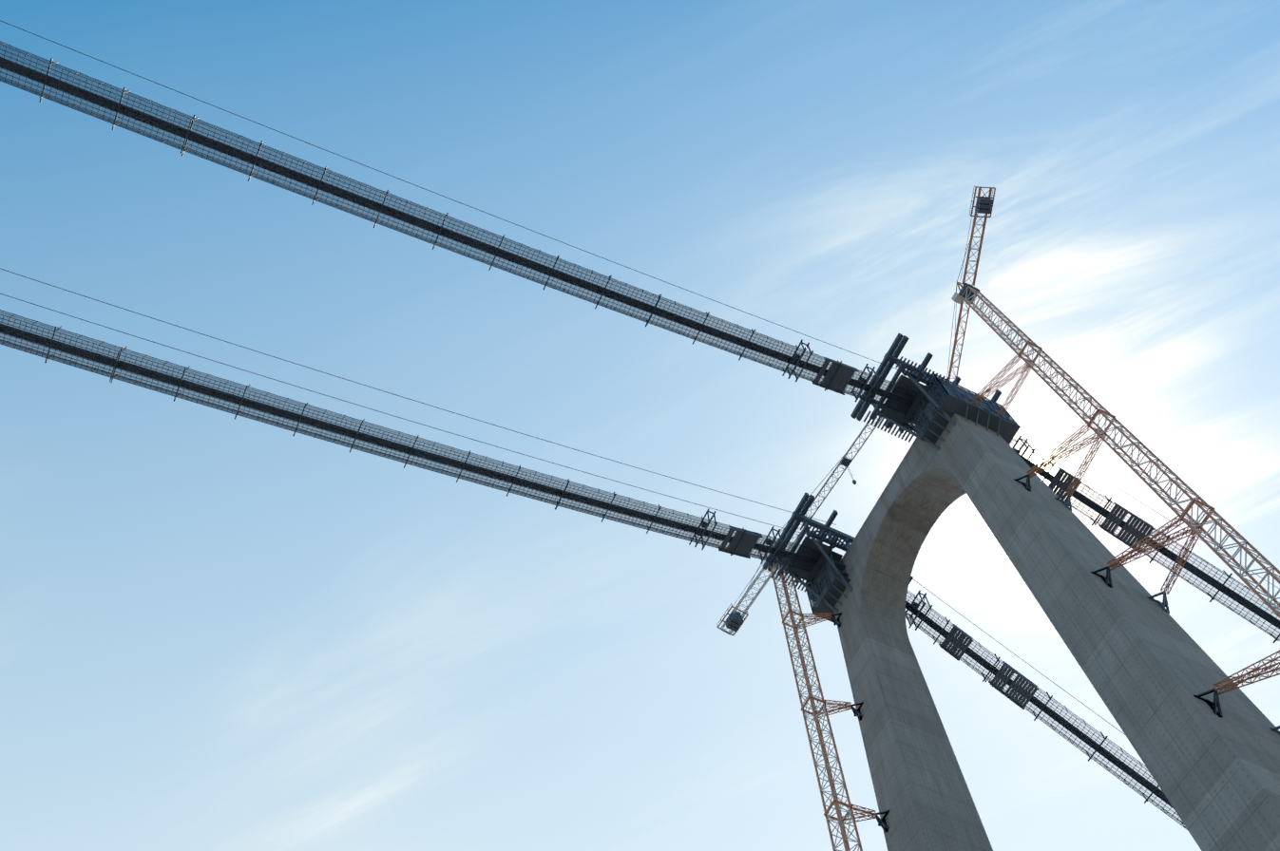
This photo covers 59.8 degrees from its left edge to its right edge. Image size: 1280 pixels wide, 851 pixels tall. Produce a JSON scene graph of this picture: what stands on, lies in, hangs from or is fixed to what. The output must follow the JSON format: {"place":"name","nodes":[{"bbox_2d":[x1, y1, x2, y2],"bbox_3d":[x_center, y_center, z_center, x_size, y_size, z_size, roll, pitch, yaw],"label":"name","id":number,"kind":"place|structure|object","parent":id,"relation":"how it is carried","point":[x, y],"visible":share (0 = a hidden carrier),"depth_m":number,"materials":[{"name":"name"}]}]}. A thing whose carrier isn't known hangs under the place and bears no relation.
{"place":"outdoors","nodes":[
{"label":"outdoors","id":0,"kind":"place"},
{"bbox_2d":[0,0,1279,850],"label":"sky","id":1,"kind":"structure","parent":0,"point":[219,632],"materials":[{"name":"blue"}]},
{"label":"ground","id":2,"kind":"structure","parent":0,"visible":0},
{"bbox_2d":[716,374,902,850],"bbox_3d":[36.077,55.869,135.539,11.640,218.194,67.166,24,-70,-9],"label":"tower crane","id":3,"kind":"object","parent":2,"relation":"on","point":[735,620],"visible":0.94,"depth_m":189.50,"materials":[{"name":"brown"}]},
{"bbox_2d":[833,413,1279,850],"bbox_3d":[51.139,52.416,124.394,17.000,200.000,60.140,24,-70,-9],"label":"bridge tower","id":4,"kind":"structure","parent":2,"relation":"on","point":[1150,668],"depth_m":154.90,"materials":[{"name":"concrete"}]},
{"bbox_2d":[762,493,913,622],"bbox_3d":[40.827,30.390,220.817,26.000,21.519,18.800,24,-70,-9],"label":"work platform","id":5,"kind":"structure","parent":4,"relation":"on","point":[826,583],"depth_m":220.26,"materials":[{"name":"grey metal"}]},
{"bbox_2d":[0,309,822,575],"bbox_3d":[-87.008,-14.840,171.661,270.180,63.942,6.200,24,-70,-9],"label":"catwalk","id":6,"kind":"object","parent":5,"relation":"attached to","point":[46,341],"visible":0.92,"depth_m":182.14,"materials":[{"name":"grey metal"}]},
{"bbox_2d":[694,508,783,567],"bbox_3d":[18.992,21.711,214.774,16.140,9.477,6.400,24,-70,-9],"label":"catwalk fittings","id":7,"kind":"object","parent":6,"relation":"attached to","point":[743,550],"visible":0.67,"depth_m":212.97,"materials":[{"name":"grey metal"}]},
{"bbox_2d":[905,591,1187,830],"bbox_3d":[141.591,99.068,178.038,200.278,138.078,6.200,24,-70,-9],"label":"catwalk","id":8,"kind":"object","parent":5,"relation":"attached to","point":[1109,756],"visible":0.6,"depth_m":207.12,"materials":[{"name":"grey metal"}]},
{"bbox_2d":[905,591,1038,709],"bbox_3d":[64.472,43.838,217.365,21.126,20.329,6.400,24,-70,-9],"label":"catwalk fittings","id":9,"kind":"object","parent":8,"relation":"attached to","point":[1007,668],"visible":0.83,"depth_m":213.03,"materials":[{"name":"grey metal"}]},
{"bbox_2d":[850,333,1020,451],"bbox_3d":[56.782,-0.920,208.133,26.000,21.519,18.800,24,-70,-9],"label":"work platform","id":10,"kind":"structure","parent":4,"relation":"on","point":[939,403],"depth_m":206.11,"materials":[{"name":"grey metal"}]},
{"bbox_2d":[0,40,920,418],"bbox_3d":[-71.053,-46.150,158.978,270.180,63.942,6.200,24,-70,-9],"label":"catwalk","id":11,"kind":"object","parent":10,"relation":"attached to","point":[70,88],"visible":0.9,"depth_m":166.84,"materials":[{"name":"grey metal"}]},
{"bbox_2d":[787,339,879,405],"bbox_3d":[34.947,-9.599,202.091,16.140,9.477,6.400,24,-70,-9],"label":"catwalk fittings","id":12,"kind":"object","parent":11,"relation":"attached to","point":[842,378],"visible":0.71,"depth_m":200.27,"materials":[{"name":"grey metal"}]},
{"bbox_2d":[0,20,1279,735],"bbox_3d":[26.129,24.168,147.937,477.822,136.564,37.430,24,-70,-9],"label":"hauling ropes","id":13,"kind":"object","parent":10,"relation":"hanging from","point":[497,426],"visible":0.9,"depth_m":181.08,"materials":[{"name":"grey metal"}]},
{"bbox_2d":[1009,438,1279,643],"bbox_3d":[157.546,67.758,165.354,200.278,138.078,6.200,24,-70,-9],"label":"catwalk","id":14,"kind":"object","parent":10,"relation":"attached to","point":[1260,612],"visible":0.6,"depth_m":193.82,"materials":[{"name":"grey metal"}]},
{"bbox_2d":[1012,436,1155,552],"bbox_3d":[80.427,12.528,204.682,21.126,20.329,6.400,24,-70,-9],"label":"catwalk fittings","id":15,"kind":"object","parent":14,"relation":"attached to","point":[1117,518],"visible":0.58,"depth_m":199.79,"materials":[{"name":"grey metal"}]},
{"bbox_2d":[946,185,1279,733],"bbox_3d":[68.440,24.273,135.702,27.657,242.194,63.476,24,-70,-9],"label":"tower crane","id":16,"kind":"object","parent":2,"relation":"on","point":[967,294],"visible":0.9,"depth_m":158.27,"materials":[{"name":"brown"}]}
]}

